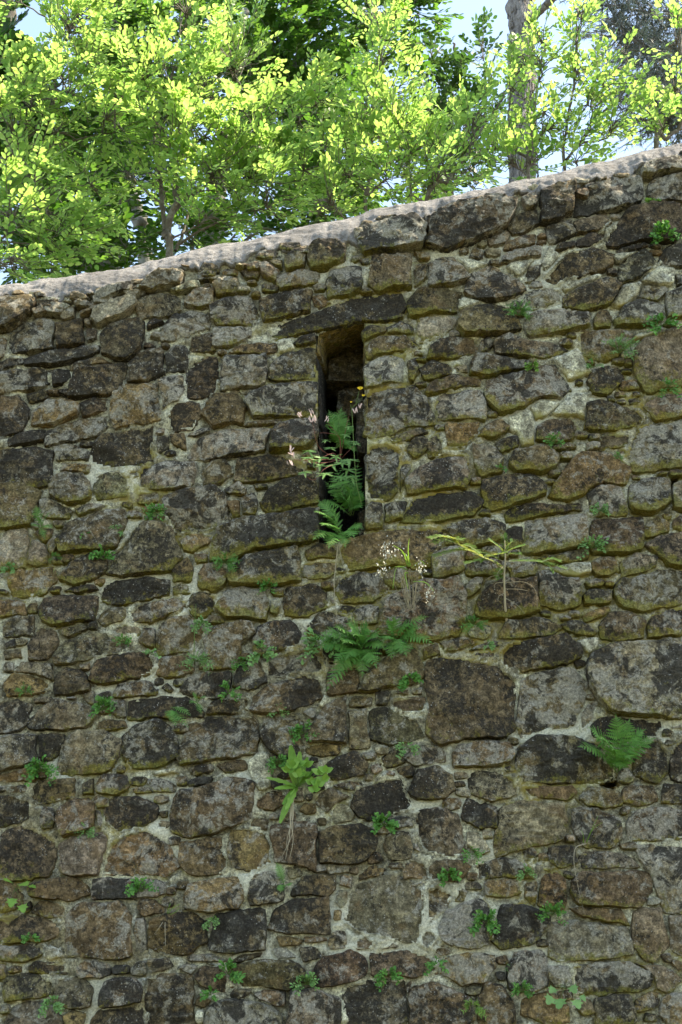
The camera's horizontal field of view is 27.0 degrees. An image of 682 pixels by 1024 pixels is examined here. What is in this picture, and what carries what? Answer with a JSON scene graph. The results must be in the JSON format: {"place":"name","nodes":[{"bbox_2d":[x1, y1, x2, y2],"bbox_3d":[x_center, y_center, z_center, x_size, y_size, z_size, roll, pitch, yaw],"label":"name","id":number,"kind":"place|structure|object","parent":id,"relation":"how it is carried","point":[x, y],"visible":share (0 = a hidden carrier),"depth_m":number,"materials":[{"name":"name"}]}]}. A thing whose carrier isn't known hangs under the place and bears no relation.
{"place":"outdoors","nodes":[
{"label":"outdoors","id":0,"kind":"place"},
{"bbox_2d":[0,0,681,284],"label":"sky","id":1,"kind":"structure","parent":0,"point":[33,23],"materials":[{"name":"white"}]},
{"bbox_3d":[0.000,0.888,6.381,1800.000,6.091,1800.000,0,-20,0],"label":"ground","id":2,"kind":"structure","parent":0,"visible":0},
{"bbox_2d":[0,0,94,157],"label":"maple tree","id":3,"kind":"object","parent":2,"relation":"on","point":[8,27],"visible":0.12,"depth_m":11.91,"materials":[{"name":"green plant"}]},
{"bbox_2d":[0,0,167,283],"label":"beech tree","id":4,"kind":"object","parent":2,"relation":"on","point":[22,60],"visible":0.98,"depth_m":8.90,"materials":[{"name":"green plant"}]},
{"bbox_2d":[0,0,238,284],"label":"mature beech","id":5,"kind":"object","parent":2,"relation":"on","point":[135,214],"visible":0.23,"depth_m":12.01,"materials":[{"name":"green plant"}]},
{"bbox_2d":[91,0,357,257],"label":"beech tree","id":6,"kind":"object","parent":2,"relation":"on","point":[182,102],"visible":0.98,"depth_m":9.15,"materials":[{"name":"green plant"}]},
{"bbox_2d":[119,0,467,259],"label":"leaning beech","id":7,"kind":"object","parent":2,"relation":"on","point":[318,16],"visible":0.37,"depth_m":12.69,"materials":[{"name":"green plant"}]},
{"bbox_2d":[0,143,681,1023],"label":"stone wall","id":8,"kind":"structure","parent":2,"relation":"on","point":[186,389],"depth_m":6.52,"materials":[{"name":"stone"}]},
{"bbox_2d":[0,562,14,573],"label":"wall fern","id":9,"kind":"object","parent":8,"relation":"attached to","point":[3,569],"depth_m":6.58,"materials":[{"name":"green plant"}]},
{"bbox_2d":[3,878,35,912],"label":"herb","id":10,"kind":"object","parent":8,"relation":"attached to","point":[11,902],"visible":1,"depth_m":6.03,"materials":[{"name":"green plant"}]},
{"bbox_2d":[14,682,34,696],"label":"wall fern","id":11,"kind":"object","parent":8,"relation":"attached to","point":[23,688],"depth_m":6.38,"materials":[{"name":"green plant"}]},
{"bbox_2d":[21,932,40,943],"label":"wall fern","id":12,"kind":"object","parent":8,"relation":"attached to","point":[27,937],"depth_m":6.02,"materials":[{"name":"green plant"}]},
{"bbox_2d":[21,754,58,786],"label":"wall fern","id":13,"kind":"object","parent":8,"relation":"attached to","point":[34,768],"depth_m":6.24,"materials":[{"name":"green plant"}]},
{"bbox_2d":[31,507,51,538],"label":"fern","id":14,"kind":"object","parent":8,"relation":"attached to","point":[38,518],"visible":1,"depth_m":6.65,"materials":[{"name":"green plant"}]},
{"bbox_2d":[37,995,64,1017],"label":"wall fern","id":15,"kind":"object","parent":8,"relation":"attached to","point":[56,1004],"depth_m":5.92,"materials":[{"name":"green plant"}]},
{"bbox_2d":[48,551,61,563],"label":"wall fern","id":16,"kind":"object","parent":8,"relation":"attached to","point":[54,555],"depth_m":6.60,"materials":[{"name":"green plant"}]},
{"bbox_2d":[74,822,94,837],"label":"wall fern","id":17,"kind":"object","parent":8,"relation":"attached to","point":[90,832],"depth_m":6.16,"materials":[{"name":"green plant"}]},
{"bbox_2d":[88,544,114,559],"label":"wall fern","id":18,"kind":"object","parent":8,"relation":"attached to","point":[100,554],"depth_m":6.59,"materials":[{"name":"green plant"}]},
{"bbox_2d":[88,695,116,717],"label":"wall fern","id":19,"kind":"object","parent":8,"relation":"attached to","point":[101,700],"depth_m":6.35,"materials":[{"name":"green plant"}]},
{"bbox_2d":[110,525,123,535],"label":"wall fern","id":20,"kind":"object","parent":8,"relation":"attached to","point":[121,532],"depth_m":6.64,"materials":[{"name":"green plant"}]},
{"bbox_2d":[112,633,131,645],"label":"wall fern","id":21,"kind":"object","parent":8,"relation":"attached to","point":[125,641],"depth_m":6.46,"materials":[{"name":"green plant"}]},
{"bbox_2d":[124,877,158,896],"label":"wall fern","id":22,"kind":"object","parent":8,"relation":"attached to","point":[131,890],"depth_m":6.08,"materials":[{"name":"green plant"}]},
{"bbox_2d":[142,648,161,658],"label":"wall fern","id":23,"kind":"object","parent":8,"relation":"attached to","point":[150,651],"depth_m":6.44,"materials":[{"name":"green plant"}]},
{"bbox_2d":[142,503,166,520],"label":"wall fern","id":24,"kind":"object","parent":8,"relation":"attached to","point":[151,511],"depth_m":6.67,"materials":[{"name":"green plant"}]},
{"bbox_2d":[155,904,178,945],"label":"dry grass sprig","id":25,"kind":"object","parent":8,"relation":"attached to","point":[170,914],"visible":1,"depth_m":6.03,"materials":[{"name":"brown plant"}]},
{"bbox_2d":[165,706,190,727],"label":"fern","id":26,"kind":"object","parent":8,"relation":"attached to","point":[172,713],"visible":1,"depth_m":6.32,"materials":[{"name":"green plant"}]},
{"bbox_2d":[179,651,213,672],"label":"wall fern","id":27,"kind":"object","parent":8,"relation":"attached to","point":[198,658],"depth_m":6.41,"materials":[{"name":"green plant"}]},
{"bbox_2d":[190,692,204,711],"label":"fern","id":28,"kind":"object","parent":8,"relation":"attached to","point":[196,699],"visible":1,"depth_m":6.35,"materials":[{"name":"green plant"}]},
{"bbox_2d":[190,615,211,633],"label":"wall fern","id":29,"kind":"object","parent":8,"relation":"attached to","point":[198,621],"depth_m":6.48,"materials":[{"name":"green plant"}]},
{"bbox_2d":[200,985,218,1001],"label":"wall fern","id":30,"kind":"object","parent":8,"relation":"attached to","point":[206,994],"depth_m":5.94,"materials":[{"name":"green plant"}]},
{"bbox_2d":[202,915,219,930],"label":"wall fern","id":31,"kind":"object","parent":8,"relation":"attached to","point":[205,926],"depth_m":6.04,"materials":[{"name":"green plant"}]},
{"bbox_2d":[211,551,241,572],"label":"wall fern","id":32,"kind":"object","parent":8,"relation":"attached to","point":[231,560],"depth_m":6.57,"materials":[{"name":"green plant"}]},
{"bbox_2d":[213,957,245,983],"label":"wall fern","id":33,"kind":"object","parent":8,"relation":"attached to","point":[234,975],"depth_m":5.96,"materials":[{"name":"green plant"}]},
{"bbox_2d":[218,680,241,701],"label":"wall fern","id":34,"kind":"object","parent":8,"relation":"attached to","point":[225,685],"depth_m":6.37,"materials":[{"name":"green plant"}]},
{"bbox_2d":[231,656,248,672],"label":"wall fern","id":35,"kind":"object","parent":8,"relation":"attached to","point":[238,664],"depth_m":6.42,"materials":[{"name":"green plant"}]},
{"bbox_2d":[246,639,277,665],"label":"wall fern","id":36,"kind":"object","parent":8,"relation":"attached to","point":[255,657],"depth_m":6.42,"materials":[{"name":"green plant"}]},
{"bbox_2d":[257,578,276,593],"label":"wall fern","id":37,"kind":"object","parent":8,"relation":"attached to","point":[262,585],"depth_m":6.54,"materials":[{"name":"green plant"}]},
{"bbox_2d":[265,753,286,773],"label":"wall fern","id":38,"kind":"object","parent":8,"relation":"attached to","point":[281,758],"depth_m":6.26,"materials":[{"name":"green plant"}]},
{"bbox_2d":[267,703,289,718],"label":"wall fern","id":39,"kind":"object","parent":8,"relation":"attached to","point":[282,711],"depth_m":6.34,"materials":[{"name":"green plant"}]},
{"bbox_2d":[275,863,292,890],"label":"fern","id":40,"kind":"object","parent":8,"relation":"attached to","point":[281,885],"visible":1,"depth_m":6.10,"materials":[{"name":"green plant"}]},
{"bbox_2d":[267,745,332,858],"bbox_3d":[-0.169,1.249,6.161,0.303,0.492,0.111,-5,-21,15],"label":"rosette plant","id":41,"kind":"object","parent":8,"relation":"attached to","point":[295,769],"visible":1,"depth_m":6.19,"materials":[{"name":"green plant"}]},
{"bbox_2d":[288,719,318,743],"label":"wall fern","id":42,"kind":"object","parent":8,"relation":"attached to","point":[297,729],"depth_m":6.31,"materials":[{"name":"green plant"}]},
{"bbox_2d":[289,971,319,995],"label":"wall fern","id":43,"kind":"object","parent":8,"relation":"attached to","point":[307,977],"depth_m":5.95,"materials":[{"name":"green plant"}]},
{"bbox_2d":[296,627,342,664],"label":"wall fern","id":44,"kind":"object","parent":8,"relation":"attached to","point":[313,641],"depth_m":6.43,"materials":[{"name":"green plant"}]},
{"bbox_2d":[287,404,361,484],"bbox_3d":[-0.073,-0.346,6.675,0.140,0.452,0.395,-17,-26,39],"label":"red stemmed herb","id":45,"kind":"object","parent":8,"relation":"attached to","point":[342,462],"visible":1,"depth_m":6.68,"materials":[{"name":"green plant"}]},
{"bbox_2d":[313,500,362,548],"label":"fern","id":46,"kind":"object","parent":8,"relation":"attached to","point":[335,518],"visible":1,"depth_m":6.61,"materials":[{"name":"green plant"}]},
{"bbox_2d":[325,407,356,451],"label":"fern","id":47,"kind":"object","parent":8,"relation":"attached to","point":[337,427],"visible":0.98,"depth_m":6.87,"materials":[{"name":"green plant"}]},
{"bbox_2d":[324,464,364,515],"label":"fern","id":48,"kind":"object","parent":8,"relation":"attached to","point":[350,499],"visible":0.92,"depth_m":6.78,"materials":[{"name":"green plant"}]},
{"bbox_2d":[329,386,364,617],"bbox_3d":[0.029,-0.049,6.685,0.170,1.194,0.063,7,-21,-18],"label":"yellow flower stalk","id":49,"kind":"object","parent":8,"relation":"attached to","point":[344,482],"visible":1,"depth_m":6.73,"materials":[{"name":"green plant"}]},
{"bbox_2d":[312,617,384,690],"bbox_3d":[0.036,0.630,6.372,0.331,0.342,0.162,5,-21,-14],"label":"fern","id":50,"kind":"object","parent":8,"relation":"attached to","point":[349,653],"visible":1,"depth_m":6.38,"materials":[{"name":"green plant"}]},
{"bbox_2d":[370,811,399,834],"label":"wall fern","id":51,"kind":"object","parent":8,"relation":"attached to","point":[378,820],"depth_m":6.17,"materials":[{"name":"green plant"}]},
{"bbox_2d":[374,966,405,991],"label":"wall fern","id":52,"kind":"object","parent":8,"relation":"attached to","point":[393,974],"depth_m":5.95,"materials":[{"name":"green plant"}]},
{"bbox_2d":[375,535,434,610],"bbox_3d":[0.284,0.299,6.427,0.266,0.350,0.305,0,-20,0],"label":"flowering plant","id":53,"kind":"object","parent":8,"relation":"attached to","point":[407,594],"visible":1,"depth_m":6.47,"materials":[{"name":"plant"}]},
{"bbox_2d":[380,615,432,659],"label":"fern","id":54,"kind":"object","parent":8,"relation":"attached to","point":[408,634],"visible":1,"depth_m":6.42,"materials":[{"name":"green plant"}]},
{"bbox_2d":[395,742,420,758],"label":"wall fern","id":55,"kind":"object","parent":8,"relation":"attached to","point":[415,747],"depth_m":6.28,"materials":[{"name":"green plant"}]},
{"bbox_2d":[397,671,423,691],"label":"wall fern","id":56,"kind":"object","parent":8,"relation":"attached to","point":[404,681],"depth_m":6.39,"materials":[{"name":"green plant"}]},
{"bbox_2d":[423,956,448,975],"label":"wall fern","id":57,"kind":"object","parent":8,"relation":"attached to","point":[430,967],"depth_m":5.97,"materials":[{"name":"green plant"}]},
{"bbox_2d":[437,867,461,887],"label":"wall fern","id":58,"kind":"object","parent":8,"relation":"attached to","point":[444,876],"depth_m":6.09,"materials":[{"name":"green plant"}]},
{"bbox_2d":[462,846,485,864],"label":"wall fern","id":59,"kind":"object","parent":8,"relation":"attached to","point":[469,853],"depth_m":6.13,"materials":[{"name":"green plant"}]},
{"bbox_2d":[461,999,486,1020],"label":"wall fern","id":60,"kind":"object","parent":8,"relation":"attached to","point":[477,1010],"depth_m":5.91,"materials":[{"name":"green plant"}]},
{"bbox_2d":[461,614,487,633],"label":"wall fern","id":61,"kind":"object","parent":8,"relation":"attached to","point":[473,624],"depth_m":6.48,"materials":[{"name":"green plant"}]},
{"bbox_2d":[468,908,500,936],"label":"wall fern","id":62,"kind":"object","parent":8,"relation":"attached to","point":[489,924],"depth_m":6.02,"materials":[{"name":"green plant"}]},
{"bbox_2d":[483,640,495,650],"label":"wall fern","id":63,"kind":"object","parent":8,"relation":"attached to","point":[491,645],"depth_m":6.45,"materials":[{"name":"green plant"}]},
{"bbox_2d":[427,533,566,621],"bbox_3d":[0.672,0.252,6.383,0.697,0.396,0.290,11,-23,-28],"label":"spruce seedling","id":64,"kind":"object","parent":8,"relation":"on","point":[454,540],"visible":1,"depth_m":6.44,"materials":[{"name":"plant"}]},
{"bbox_2d":[496,463,507,471],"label":"wall fern","id":65,"kind":"object","parent":8,"relation":"attached to","point":[505,469],"depth_m":6.75,"materials":[{"name":"green plant"}]},
{"bbox_2d":[503,299,533,318],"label":"wall fern","id":66,"kind":"object","parent":8,"relation":"attached to","point":[522,311],"depth_m":7.02,"materials":[{"name":"green plant"}]},
{"bbox_2d":[510,979,534,998],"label":"wall fern","id":67,"kind":"object","parent":8,"relation":"attached to","point":[516,989],"depth_m":5.94,"materials":[{"name":"green plant"}]},
{"bbox_2d":[515,864,537,880],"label":"wall fern","id":68,"kind":"object","parent":8,"relation":"attached to","point":[520,875],"depth_m":6.11,"materials":[{"name":"green plant"}]},
{"bbox_2d":[524,359,538,371],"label":"wall fern","id":69,"kind":"object","parent":8,"relation":"attached to","point":[535,363],"depth_m":6.93,"materials":[{"name":"green plant"}]},
{"bbox_2d":[535,900,567,925],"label":"wall fern","id":70,"kind":"object","parent":8,"relation":"attached to","point":[557,911],"depth_m":6.04,"materials":[{"name":"green plant"}]},
{"bbox_2d":[543,432,564,447],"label":"wall fern","id":71,"kind":"object","parent":8,"relation":"attached to","point":[553,438],"depth_m":6.79,"materials":[{"name":"green plant"}]},
{"bbox_2d":[544,983,586,1009],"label":"herb","id":72,"kind":"object","parent":8,"relation":"attached to","point":[560,1002],"visible":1,"depth_m":5.89,"materials":[{"name":"green plant"}]},
{"bbox_2d":[574,817,600,910],"bbox_3d":[1.068,1.514,6.112,0.132,0.403,0.058,-4,-20,11],"label":"dry grass sprig","id":73,"kind":"object","parent":8,"relation":"attached to","point":[584,844],"visible":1,"depth_m":6.15,"materials":[{"name":"brown plant"}]},
{"bbox_2d":[576,534,608,559],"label":"wall fern","id":74,"kind":"object","parent":8,"relation":"attached to","point":[597,543],"depth_m":6.60,"materials":[{"name":"green plant"}]},
{"bbox_2d":[585,358,603,368],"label":"wall fern","id":75,"kind":"object","parent":8,"relation":"attached to","point":[588,366],"depth_m":6.93,"materials":[{"name":"green plant"}]},
{"bbox_2d":[589,502,610,516],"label":"wall fern","id":76,"kind":"object","parent":8,"relation":"attached to","point":[594,509],"depth_m":6.67,"materials":[{"name":"green plant"}]},
{"bbox_2d":[580,713,655,772],"bbox_3d":[1.206,1.007,6.237,0.346,0.247,0.181,14,-24,-34],"label":"fern","id":77,"kind":"object","parent":8,"relation":"attached to","point":[618,760],"visible":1,"depth_m":6.26,"materials":[{"name":"green plant"}]},
{"bbox_2d":[613,451,624,460],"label":"wall fern","id":78,"kind":"object","parent":8,"relation":"attached to","point":[620,457],"depth_m":6.77,"materials":[{"name":"green plant"}]},
{"bbox_2d":[600,332,638,360],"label":"wall fern","id":79,"kind":"object","parent":8,"relation":"attached to","point":[622,345],"depth_m":6.95,"materials":[{"name":"green plant"}]},
{"bbox_2d":[645,198,660,201],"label":"wall fern","id":80,"kind":"object","parent":8,"relation":"attached to","point":[647,199],"depth_m":7.24,"materials":[{"name":"green plant"}]},
{"bbox_2d":[642,313,681,335],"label":"wall fern","id":81,"kind":"object","parent":8,"relation":"attached to","point":[660,317],"depth_m":6.99,"materials":[{"name":"green plant"}]},
{"bbox_2d":[649,220,681,243],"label":"wall fern","id":82,"kind":"object","parent":8,"relation":"attached to","point":[663,228],"depth_m":7.16,"materials":[{"name":"green plant"}]},
{"bbox_2d":[659,377,681,397],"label":"wall fern","id":83,"kind":"object","parent":8,"relation":"attached to","point":[668,382],"depth_m":6.88,"materials":[{"name":"green plant"}]},
{"bbox_2d":[284,0,463,220],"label":"beech sapling","id":84,"kind":"object","parent":2,"relation":"on","point":[391,127],"visible":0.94,"depth_m":9.15,"materials":[{"name":"green plant"}]},
{"bbox_2d":[388,45,536,202],"bbox_3d":[0.736,-0.975,8.669,0.900,4.052,0.893,18,-26,-40],"label":"sapling","id":85,"kind":"object","parent":2,"relation":"on","point":[431,173],"visible":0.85,"depth_m":9.00,"materials":[{"name":"green plant"}]},
{"bbox_2d":[392,6,534,202],"bbox_3d":[1.255,-1.653,13.752,1.523,7.688,1.753,0,-20,0],"label":"sparse beech","id":86,"kind":"object","parent":2,"relation":"on","point":[459,61],"visible":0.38,"depth_m":14.53,"materials":[{"name":"green plant"}]},
{"bbox_2d":[505,0,556,182],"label":"pine tree","id":87,"kind":"object","parent":2,"relation":"on","point":[515,10],"visible":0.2,"depth_m":16.48,"materials":[{"name":"brown plant"}]},
{"bbox_2d":[477,0,594,178],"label":"beech tree","id":88,"kind":"object","parent":2,"relation":"on","point":[511,141],"visible":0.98,"depth_m":9.06,"materials":[{"name":"green plant"}]},
{"bbox_2d":[538,0,665,172],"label":"beech tree","id":89,"kind":"object","parent":2,"relation":"on","point":[596,95],"visible":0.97,"depth_m":9.18,"materials":[{"name":"green plant"}]},
{"bbox_2d":[552,0,681,153],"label":"conifer tree","id":90,"kind":"object","parent":2,"relation":"on","point":[652,37],"visible":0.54,"depth_m":15.95,"materials":[{"name":"green plant"}]},
{"bbox_2d":[607,0,681,148],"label":"beech tree","id":91,"kind":"object","parent":2,"relation":"on","point":[671,104],"visible":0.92,"depth_m":9.06,"materials":[{"name":"green plant"}]}
]}

